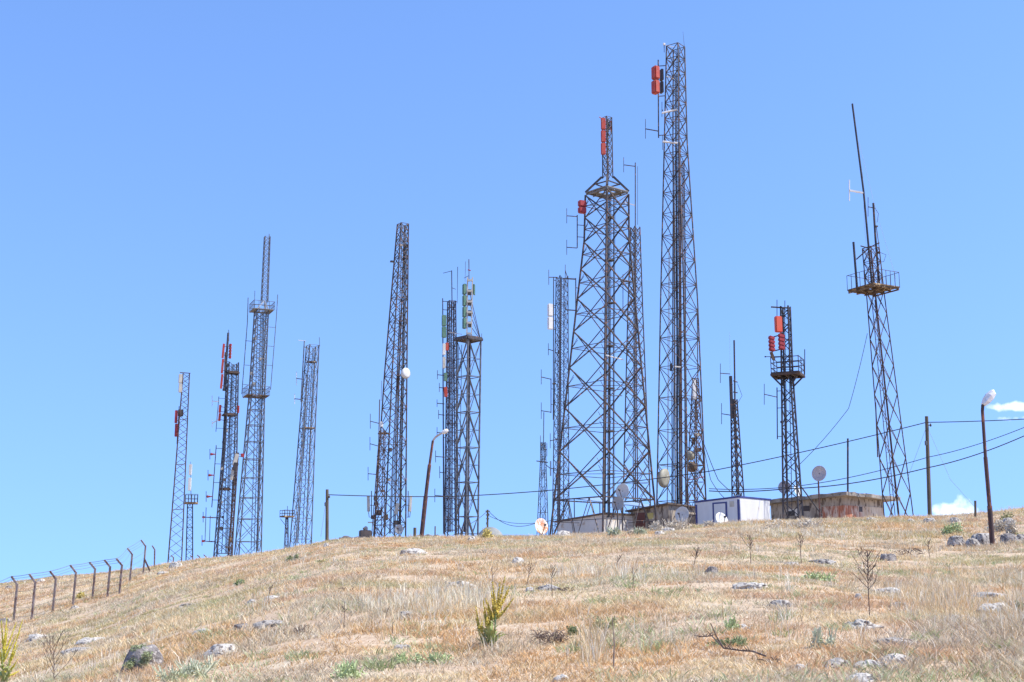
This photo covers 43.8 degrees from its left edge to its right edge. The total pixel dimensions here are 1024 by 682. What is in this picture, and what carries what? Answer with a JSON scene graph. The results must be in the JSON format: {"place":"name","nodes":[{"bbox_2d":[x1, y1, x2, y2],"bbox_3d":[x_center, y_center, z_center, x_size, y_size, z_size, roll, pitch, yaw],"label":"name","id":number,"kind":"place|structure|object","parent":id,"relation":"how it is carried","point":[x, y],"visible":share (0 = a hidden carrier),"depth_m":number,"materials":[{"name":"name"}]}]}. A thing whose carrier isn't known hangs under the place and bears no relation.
{"place":"outdoors","nodes":[
{"label":"outdoors","id":0,"kind":"place"},
{"bbox_2d":[234,234,277,554],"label":"lattice tower","id":1,"kind":"structure","parent":0,"point":[261,396],"depth_m":153.19,"materials":[{"name":"metal"}]},
{"bbox_2d":[289,337,319,547],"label":"lattice tower","id":2,"kind":"structure","parent":0,"point":[314,353],"depth_m":147.40,"materials":[{"name":"metal"}]},
{"bbox_2d":[0,507,1023,681],"bbox_3d":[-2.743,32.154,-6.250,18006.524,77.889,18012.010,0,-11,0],"label":"ground","id":3,"kind":"structure","parent":0,"point":[364,637],"depth_m":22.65,"materials":[{"name":"plant"}]},
{"bbox_2d":[0,618,22,681],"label":"mullein","id":4,"kind":"object","parent":3,"relation":"on","point":[6,672],"visible":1,"depth_m":23.79,"materials":[{"name":"green plant"}]},
{"bbox_2d":[25,634,47,641],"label":"rock","id":5,"kind":"object","parent":3,"relation":"on","point":[32,637],"visible":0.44,"depth_m":49.54,"materials":[{"name":"stone"}]},
{"bbox_2d":[36,631,78,681],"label":"dry thistle","id":6,"kind":"object","parent":3,"relation":"on","point":[49,642],"visible":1,"depth_m":19.38,"materials":[{"name":"plant"}]},
{"bbox_2d":[60,647,89,654],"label":"rock","id":7,"kind":"object","parent":3,"relation":"on","point":[73,650],"visible":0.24,"depth_m":31.10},
{"bbox_2d":[0,540,150,620],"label":"fence","id":8,"kind":"object","parent":3,"relation":"on","point":[74,586],"visible":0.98,"depth_m":65.46,"materials":[{"name":"metal"}]},
{"bbox_2d":[76,637,104,645],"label":"rock","id":9,"kind":"object","parent":3,"relation":"on","point":[85,640],"visible":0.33,"depth_m":36.05,"materials":[{"name":"stone"}]},
{"bbox_2d":[119,644,164,674],"bbox_3d":[-5.535,5.030,19.041,0.722,0.966,0.600,0,-11,0],"label":"boulder","id":10,"kind":"object","parent":3,"relation":"on","point":[157,655],"visible":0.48,"depth_m":18.96,"materials":[{"name":"stone"}]},
{"bbox_2d":[122,644,152,668],"bbox_3d":[-5.530,4.683,18.909,0.472,0.374,0.414,0,-11,0],"label":"cushion plant","id":11,"kind":"object","parent":10,"relation":"on","point":[145,656],"visible":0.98,"depth_m":18.83,"materials":[{"name":"plant"}]},
{"bbox_2d":[169,562,181,568],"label":"boulder","id":12,"kind":"object","parent":3,"relation":"on","point":[173,564],"visible":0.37,"depth_m":80.95,"materials":[{"name":"stone"}]},
{"bbox_2d":[167,372,189,561],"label":"lattice tower","id":13,"kind":"structure","parent":3,"relation":"on","point":[179,413],"depth_m":130.11,"materials":[{"name":"grey metal"}]},
{"bbox_2d":[152,655,220,681],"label":"weed clump","id":14,"kind":"object","parent":3,"relation":"on","point":[204,668],"visible":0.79,"depth_m":16.02,"materials":[{"name":"plant"}]},
{"bbox_2d":[185,462,197,560],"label":"lattice tower","id":15,"kind":"structure","parent":3,"relation":"on","point":[189,489],"depth_m":132.70,"materials":[{"name":"grey metal"}]},
{"bbox_2d":[203,644,235,658],"bbox_3d":[-4.365,4.755,19.153,0.578,0.405,0.444,0,-11,0],"label":"boulder","id":16,"kind":"object","parent":3,"relation":"on","point":[218,647],"visible":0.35,"depth_m":19.02,"materials":[{"name":"stone"}]},
{"bbox_2d":[202,330,239,556],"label":"lattice tower","id":17,"kind":"structure","parent":3,"relation":"on","point":[228,372],"depth_m":142.34,"materials":[{"name":"grey metal"}]},
{"bbox_2d":[226,438,243,556],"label":"street lamp","id":18,"kind":"object","parent":3,"relation":"on","point":[235,464],"visible":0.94,"depth_m":132.18,"materials":[{"name":"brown metal"}]},
{"bbox_2d":[234,623,248,629],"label":"rock","id":19,"kind":"object","parent":3,"relation":"on","point":[237,626],"visible":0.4,"depth_m":22.44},
{"bbox_2d":[253,620,282,628],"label":"rock","id":20,"kind":"object","parent":3,"relation":"on","point":[257,624],"visible":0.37,"depth_m":21.78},
{"bbox_2d":[279,506,294,547],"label":"lattice mast","id":21,"kind":"object","parent":3,"relation":"on","point":[286,517],"visible":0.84,"depth_m":136.63,"materials":[{"name":"metal"}]},
{"bbox_2d":[324,489,329,539],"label":"utility pole","id":22,"kind":"object","parent":3,"relation":"on","point":[326,503],"visible":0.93,"depth_m":103.11,"materials":[{"name":"metal"}]},
{"bbox_2d":[329,658,367,680],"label":"weed clump","id":23,"kind":"object","parent":3,"relation":"on","point":[352,670],"visible":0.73,"depth_m":13.44,"materials":[{"name":"plant"}]},
{"bbox_2d":[359,530,370,537],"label":"equipment box","id":24,"kind":"object","parent":3,"relation":"on","point":[364,533],"visible":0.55,"depth_m":102.55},
{"bbox_2d":[368,381,385,536],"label":"lattice mast","id":25,"kind":"object","parent":3,"relation":"on","point":[379,461],"visible":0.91,"depth_m":113.21,"materials":[{"name":"metal"}]},
{"bbox_2d":[367,222,411,537],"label":"lattice tower","id":26,"kind":"structure","parent":3,"relation":"on","point":[404,374],"depth_m":117.14,"materials":[{"name":"metal"}]},
{"bbox_2d":[395,525,402,535],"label":"satellite dish","id":27,"kind":"object","parent":3,"relation":"on","point":[398,529],"visible":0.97,"depth_m":106.98,"materials":[{"name":"metal"}]},
{"bbox_2d":[392,644,410,649],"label":"rock","id":28,"kind":"object","parent":3,"relation":"on","point":[400,646],"visible":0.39,"depth_m":16.20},
{"bbox_2d":[393,651,424,663],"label":"weed clump","id":29,"kind":"object","parent":3,"relation":"on","point":[403,656],"visible":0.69,"depth_m":14.68,"materials":[{"name":"plant"}]},
{"bbox_2d":[406,548,426,553],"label":"rock","id":30,"kind":"object","parent":3,"relation":"on","point":[413,550],"visible":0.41,"depth_m":46.96,"materials":[{"name":"stone"}]},
{"bbox_2d":[420,429,447,536],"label":"street lamp","id":31,"kind":"object","parent":3,"relation":"on","point":[424,506],"visible":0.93,"depth_m":73.98,"materials":[{"name":"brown metal"}]},
{"bbox_2d":[423,651,453,664],"bbox_3d":[-0.829,3.673,14.713,0.406,0.183,0.253,6,-13,-30],"label":"weed clump","id":32,"kind":"object","parent":3,"relation":"on","point":[432,658],"visible":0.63,"depth_m":14.66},
{"bbox_2d":[435,267,458,535],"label":"lattice mast","id":33,"kind":"object","parent":3,"relation":"on","point":[449,375],"visible":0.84,"depth_m":124.74,"materials":[{"name":"grey metal"}]},
{"bbox_2d":[449,259,482,536],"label":"lattice tower","id":34,"kind":"structure","parent":3,"relation":"on","point":[468,339],"depth_m":118.82,"materials":[{"name":"metal"}]},
{"bbox_2d":[481,526,493,538],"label":"bush","id":35,"kind":"object","parent":3,"relation":"on","point":[486,533],"visible":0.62,"depth_m":72.30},
{"bbox_2d":[477,527,502,535],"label":"dome","id":36,"kind":"structure","parent":3,"relation":"on","point":[495,531],"depth_m":94.51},
{"bbox_2d":[475,576,513,647],"bbox_3d":[-0.222,3.458,16.138,0.449,0.959,0.443,-9,-14,39],"label":"mullein","id":37,"kind":"object","parent":3,"relation":"on","point":[489,631],"visible":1,"depth_m":16.11,"materials":[{"name":"green plant"}]},
{"bbox_2d":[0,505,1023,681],"bbox_3d":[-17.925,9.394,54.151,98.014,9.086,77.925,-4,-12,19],"label":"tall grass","id":38,"kind":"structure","parent":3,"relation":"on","point":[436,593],"depth_m":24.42,"materials":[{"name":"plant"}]},
{"bbox_2d":[512,557,523,562],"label":"boulder","id":39,"kind":"object","parent":3,"relation":"on","point":[515,559],"visible":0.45,"depth_m":37.58,"materials":[{"name":"stone"}]},
{"bbox_2d":[535,518,547,534],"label":"satellite dish","id":40,"kind":"object","parent":3,"relation":"on","point":[541,525],"visible":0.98,"depth_m":100.13,"materials":[{"name":"metal"}]},
{"bbox_2d":[536,412,550,534],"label":"lattice mast","id":41,"kind":"object","parent":3,"relation":"on","point":[543,445],"visible":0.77,"depth_m":127.78,"materials":[{"name":"grey"}]},
{"bbox_2d":[536,584,559,590],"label":"rock","id":42,"kind":"object","parent":3,"relation":"on","point":[549,587],"visible":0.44,"depth_m":24.08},
{"bbox_2d":[530,629,575,643],"bbox_3d":[0.538,3.841,16.527,0.619,0.188,0.494,0,-11,0],"label":"cushion plant","id":43,"kind":"object","parent":3,"relation":"on","point":[556,637],"visible":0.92,"depth_m":16.46,"materials":[{"name":"plant"}]},
{"bbox_2d":[541,265,574,533],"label":"lattice tower","id":44,"kind":"structure","parent":3,"relation":"on","point":[550,319],"depth_m":153.89,"materials":[{"name":"grey metal"}]},
{"bbox_2d":[552,674,568,681],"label":"rock","id":45,"kind":"object","parent":3,"relation":"on","point":[561,676],"visible":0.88,"depth_m":12.66,"materials":[{"name":"stone"}]},
{"bbox_2d":[555,531,569,535],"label":"boulder","id":46,"kind":"object","parent":3,"relation":"on","point":[560,533],"visible":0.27,"depth_m":73.44,"materials":[{"name":"stone"}]},
{"bbox_2d":[566,625,578,634],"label":"weed clump","id":47,"kind":"object","parent":3,"relation":"on","point":[571,629],"visible":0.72,"depth_m":17.08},
{"bbox_2d":[556,512,634,533],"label":"shed","id":48,"kind":"structure","parent":3,"relation":"on","point":[588,526],"depth_m":106.83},
{"bbox_2d":[549,116,657,534],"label":"lattice tower","id":49,"kind":"structure","parent":3,"relation":"on","point":[606,123],"depth_m":107.92,"materials":[{"name":"metal"}]},
{"bbox_2d":[592,616,616,628],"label":"weed clump","id":50,"kind":"object","parent":3,"relation":"on","point":[600,622],"visible":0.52,"depth_m":17.56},
{"bbox_2d":[574,497,648,516],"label":"canopy","id":51,"kind":"object","parent":3,"relation":"on","point":[598,499],"visible":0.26,"depth_m":112.62,"materials":[{"name":"metal"}]},
{"bbox_2d":[606,526,620,535],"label":"weed clump","id":52,"kind":"object","parent":3,"relation":"on","point":[616,531],"visible":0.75,"depth_m":59.50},
{"bbox_2d":[612,619,614,666],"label":"dead stalk","id":53,"kind":"object","parent":3,"relation":"on","point":[614,646],"visible":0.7,"depth_m":13.38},
{"bbox_2d":[612,496,623,528],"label":"satellite dish","id":54,"kind":"object","parent":3,"relation":"on","point":[617,502],"visible":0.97,"depth_m":101.82,"materials":[{"name":"metal"}]},
{"bbox_2d":[616,483,628,530],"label":"satellite dish","id":55,"kind":"object","parent":3,"relation":"on","point":[622,490],"visible":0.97,"depth_m":102.58,"materials":[{"name":"metal"}]},
{"bbox_2d":[622,157,650,512],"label":"lattice tower","id":56,"kind":"structure","parent":3,"relation":"on","point":[635,351],"depth_m":123.89,"materials":[{"name":"metal"}]},
{"bbox_2d":[633,526,647,534],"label":"weed clump","id":57,"kind":"object","parent":3,"relation":"on","point":[641,531],"visible":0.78,"depth_m":59.22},
{"bbox_2d":[647,518,662,530],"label":"dry bush","id":58,"kind":"object","parent":3,"relation":"on","point":[656,526],"visible":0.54,"depth_m":70.32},
{"bbox_2d":[625,503,695,528],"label":"plaster hut","id":59,"kind":"object","parent":3,"relation":"on","point":[666,511],"visible":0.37,"depth_m":106.40,"materials":[{"name":"paint"}]},
{"bbox_2d":[636,512,644,528],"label":"door","id":60,"kind":"structure","parent":59,"relation":"in","point":[641,516],"depth_m":107.01,"materials":[{"name":"metal"}]},
{"bbox_2d":[689,514,695,523],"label":"window","id":61,"kind":"structure","parent":59,"relation":"in","point":[693,519],"depth_m":107.21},
{"bbox_2d":[645,36,706,524],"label":"lattice tower","id":62,"kind":"structure","parent":3,"relation":"on","point":[657,74],"depth_m":110.64,"materials":[{"name":"metal"}]},
{"bbox_2d":[662,516,692,529],"bbox_3d":[8.303,9.202,63.913,1.584,0.864,1.375,0,-11,0],"label":"dry bush","id":63,"kind":"object","parent":3,"relation":"on","point":[672,524],"visible":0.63,"depth_m":63.77,"materials":[{"name":"plant"}]},
{"bbox_2d":[675,507,688,521],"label":"satellite dish","id":64,"kind":"object","parent":3,"relation":"on","point":[681,512],"visible":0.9,"depth_m":102.80,"materials":[{"name":"metal"}]},
{"bbox_2d":[688,315,704,505],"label":"lattice mast","id":65,"kind":"object","parent":3,"relation":"on","point":[693,468],"visible":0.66,"depth_m":119.33,"materials":[{"name":"metal"}]},
{"bbox_2d":[705,566,717,572],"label":"boulder","id":66,"kind":"object","parent":3,"relation":"on","point":[712,568],"visible":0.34,"depth_m":28.52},
{"bbox_2d":[716,512,727,521],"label":"satellite dish","id":67,"kind":"object","parent":3,"relation":"on","point":[721,517],"visible":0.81,"depth_m":95.82,"materials":[{"name":"metal"}]},
{"bbox_2d":[706,636,748,645],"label":"weed clump","id":68,"kind":"object","parent":3,"relation":"on","point":[734,640],"visible":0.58,"depth_m":14.37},
{"bbox_2d":[694,623,766,656],"bbox_3d":[2.288,3.199,13.727,0.242,0.313,1.754,3,-11,-13],"label":"fallen branch","id":69,"kind":"object","parent":3,"relation":"on","point":[729,646],"visible":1,"depth_m":13.63,"materials":[{"name":"wood"}]},
{"bbox_2d":[723,616,739,630],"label":"weed clump","id":70,"kind":"object","parent":3,"relation":"on","point":[729,623],"visible":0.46,"depth_m":16.06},
{"bbox_2d":[720,340,744,496],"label":"lattice mast","id":71,"kind":"object","parent":3,"relation":"on","point":[733,408],"visible":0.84,"depth_m":110.40,"materials":[{"name":"metal"}]},
{"bbox_2d":[695,496,770,524],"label":"site cabin","id":72,"kind":"object","parent":3,"relation":"on","point":[736,508],"visible":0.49,"depth_m":100.39,"materials":[{"name":"metal"}]},
{"bbox_2d":[714,503,725,522],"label":"door","id":73,"kind":"structure","parent":72,"relation":"in","point":[718,508],"depth_m":100.49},
{"bbox_2d":[732,582,767,588],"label":"rock","id":74,"kind":"object","parent":3,"relation":"on","point":[744,585],"visible":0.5,"depth_m":23.27,"materials":[{"name":"stone"}]},
{"bbox_2d":[769,600,791,606],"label":"boulder","id":75,"kind":"object","parent":3,"relation":"on","point":[782,602],"visible":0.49,"depth_m":19.41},
{"bbox_2d":[778,481,790,493],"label":"satellite dish","id":76,"kind":"object","parent":3,"relation":"on","point":[780,484],"visible":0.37,"depth_m":111.72,"materials":[{"name":"metal"}]},
{"bbox_2d":[764,305,822,519],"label":"lattice tower","id":77,"kind":"structure","parent":3,"relation":"on","point":[792,375],"depth_m":98.80,"materials":[{"name":"black metal"}]},
{"bbox_2d":[763,517,829,528],"bbox_3d":[13.108,8.477,59.179,2.898,0.634,2.619,0,-11,0],"label":"dry bush","id":78,"kind":"object","parent":3,"relation":"on","point":[808,521],"visible":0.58,"depth_m":59.21,"materials":[{"name":"plant"}]},
{"bbox_2d":[812,466,825,517],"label":"satellite dish","id":79,"kind":"object","parent":3,"relation":"on","point":[818,473],"visible":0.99,"depth_m":93.38,"materials":[{"name":"metal"}]},
{"bbox_2d":[802,571,837,582],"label":"weed clump","id":80,"kind":"object","parent":3,"relation":"on","point":[816,575],"visible":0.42,"depth_m":27.88,"materials":[{"name":"plant"}]},
{"bbox_2d":[808,559,835,564],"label":"rock","id":81,"kind":"object","parent":3,"relation":"on","point":[829,561],"visible":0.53,"depth_m":36.34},
{"bbox_2d":[810,626,836,648],"bbox_3d":[3.342,3.199,13.661,0.335,0.282,0.220,-6,-13,28],"label":"weed clump","id":82,"kind":"object","parent":3,"relation":"on","point":[830,639],"visible":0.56,"depth_m":13.66,"materials":[{"name":"plant"}]},
{"bbox_2d":[770,438,900,519],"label":"bunker","id":83,"kind":"object","parent":3,"relation":"on","point":[848,504],"visible":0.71,"depth_m":102.14,"materials":[{"name":"paint"}]},
{"bbox_2d":[825,658,849,667],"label":"rock","id":84,"kind":"object","parent":3,"relation":"on","point":[837,661],"visible":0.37,"depth_m":12.33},
{"bbox_2d":[845,672,879,681],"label":"rock","id":85,"kind":"object","parent":3,"relation":"on","point":[867,677],"visible":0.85,"depth_m":11.32,"materials":[{"name":"stone"}]},
{"bbox_2d":[843,619,884,628],"bbox_3d":[4.420,3.641,16.119,0.513,0.252,0.428,0,-11,0],"label":"rock","id":86,"kind":"object","parent":3,"relation":"on","point":[860,622],"visible":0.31,"depth_m":16.02,"materials":[{"name":"stone"}]},
{"bbox_2d":[853,547,881,614],"bbox_3d":[5.141,3.470,18.356,0.408,1.060,0.396,-11,-15,43],"label":"dry thistle","id":87,"kind":"object","parent":3,"relation":"on","point":[867,560],"visible":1,"depth_m":18.38,"materials":[{"name":"plant"}]},
{"bbox_2d":[853,659,886,668],"bbox_3d":[3.470,3.166,12.336,0.367,0.162,0.316,3,-11,-13],"label":"rock","id":88,"kind":"object","parent":3,"relation":"on","point":[874,662],"visible":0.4,"depth_m":12.24,"materials":[{"name":"stone"}]},
{"bbox_2d":[847,103,913,516],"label":"lattice tower","id":89,"kind":"structure","parent":3,"relation":"on","point":[873,289],"depth_m":101.79,"materials":[{"name":"metal"}]},
{"bbox_2d":[800,333,867,463],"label":"overhead cable","id":90,"kind":"object","parent":89,"relation":"hanging from","point":[849,404],"visible":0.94,"depth_m":99.39,"materials":[{"name":"grey plastic"}]},
{"bbox_2d":[880,553,896,560],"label":"boulder","id":91,"kind":"object","parent":3,"relation":"on","point":[891,557],"visible":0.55,"depth_m":40.46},
{"bbox_2d":[878,587,901,592],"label":"rock","id":92,"kind":"object","parent":3,"relation":"on","point":[889,588],"visible":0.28,"depth_m":25.53,"materials":[{"name":"stone"}]},
{"bbox_2d":[876,653,909,663],"bbox_3d":[3.779,3.180,12.602,0.354,0.180,0.310,-5,-12,23],"label":"rock","id":93,"kind":"object","parent":3,"relation":"on","point":[900,656],"visible":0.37,"depth_m":12.52,"materials":[{"name":"stone"}]},
{"bbox_2d":[874,637,918,644],"bbox_3d":[4.213,3.312,13.916,0.499,0.152,0.419,0,-11,0],"label":"rock","id":94,"kind":"object","parent":3,"relation":"on","point":[889,639],"visible":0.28,"depth_m":13.84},
{"bbox_2d":[894,547,923,554],"bbox_3d":[13.422,7.116,43.136,1.106,0.294,0.777,-2,-11,12],"label":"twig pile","id":95,"kind":"object","parent":3,"relation":"on","point":[917,549],"visible":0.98,"depth_m":43.18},
{"bbox_2d":[925,416,931,515],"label":"utility pole","id":96,"kind":"object","parent":3,"relation":"on","point":[929,503],"visible":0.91,"depth_m":83.87,"materials":[{"name":"wood"}]},
{"bbox_2d":[329,422,924,496],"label":"overhead cable","id":97,"kind":"object","parent":96,"relation":"hanging from","point":[628,481],"visible":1,"depth_m":101.18,"materials":[{"name":"grey plastic"}]},
{"bbox_2d":[927,419,1023,422],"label":"overhead cable","id":98,"kind":"object","parent":96,"relation":"hanging from","point":[976,421],"visible":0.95,"depth_m":79.02,"materials":[{"name":"grey plastic"}]},
{"bbox_2d":[941,522,962,533],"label":"weed clump","id":99,"kind":"object","parent":3,"relation":"on","point":[951,528],"visible":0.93,"depth_m":53.23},
{"bbox_2d":[947,535,965,546],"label":"boulder","id":100,"kind":"object","parent":3,"relation":"on","point":[955,540],"visible":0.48,"depth_m":49.04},
{"bbox_2d":[965,538,980,547],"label":"boulder","id":101,"kind":"object","parent":3,"relation":"on","point":[970,542],"visible":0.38,"depth_m":48.48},
{"bbox_2d":[971,533,996,545],"bbox_3d":[18.226,8.000,49.293,1.165,1.143,0.923,0,-11,0],"label":"boulder","id":102,"kind":"object","parent":3,"relation":"on","point":[981,538],"visible":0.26,"depth_m":49.02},
{"bbox_2d":[981,389,995,545],"bbox_3d":[18.303,4.957,48.484,0.657,6.299,0.376,0,-11,0],"label":"street lamp","id":103,"kind":"object","parent":3,"relation":"on","point":[988,397],"visible":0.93,"depth_m":48.46,"materials":[{"name":"metal"}]},
{"bbox_2d":[976,602,1005,613],"bbox_3d":[6.605,3.756,17.462,0.570,0.343,0.518,5,-12,-25],"label":"rock","id":104,"kind":"object","parent":3,"relation":"on","point":[993,606],"visible":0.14,"depth_m":17.37,"materials":[{"name":"stone"}]},
{"bbox_2d":[976,592,1006,597],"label":"rock","id":105,"kind":"object","parent":3,"relation":"on","point":[985,593],"visible":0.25,"depth_m":26.11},
{"bbox_2d":[985,519,1009,530],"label":"dry bush","id":106,"kind":"object","parent":3,"relation":"on","point":[1001,525],"visible":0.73,"depth_m":52.42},
{"bbox_2d":[999,511,1013,520],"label":"weed clump","id":107,"kind":"object","parent":3,"relation":"on","point":[1005,516],"visible":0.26,"depth_m":56.92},
{"bbox_2d":[1000,533,1019,543],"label":"boulder","id":108,"kind":"object","parent":3,"relation":"on","point":[1005,537],"visible":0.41,"depth_m":47.96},
{"bbox_2d":[1005,520,1017,534],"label":"boulder","id":109,"kind":"object","parent":3,"relation":"on","point":[1012,528],"visible":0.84,"depth_m":50.82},
{"bbox_2d":[0,0,1023,582],"label":"sky","id":110,"kind":"structure","parent":0,"point":[150,150],"materials":[{"name":"blue"}]},
{"bbox_2d":[709,436,1023,491],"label":"overhead cable","id":111,"kind":"object","parent":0,"point":[871,479],"visible":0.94,"depth_m":90.04,"materials":[{"name":"grey plastic"}]},
{"bbox_2d":[709,427,1023,489],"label":"overhead cable","id":112,"kind":"object","parent":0,"point":[867,473],"visible":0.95,"depth_m":90.63,"materials":[{"name":"grey plastic"}]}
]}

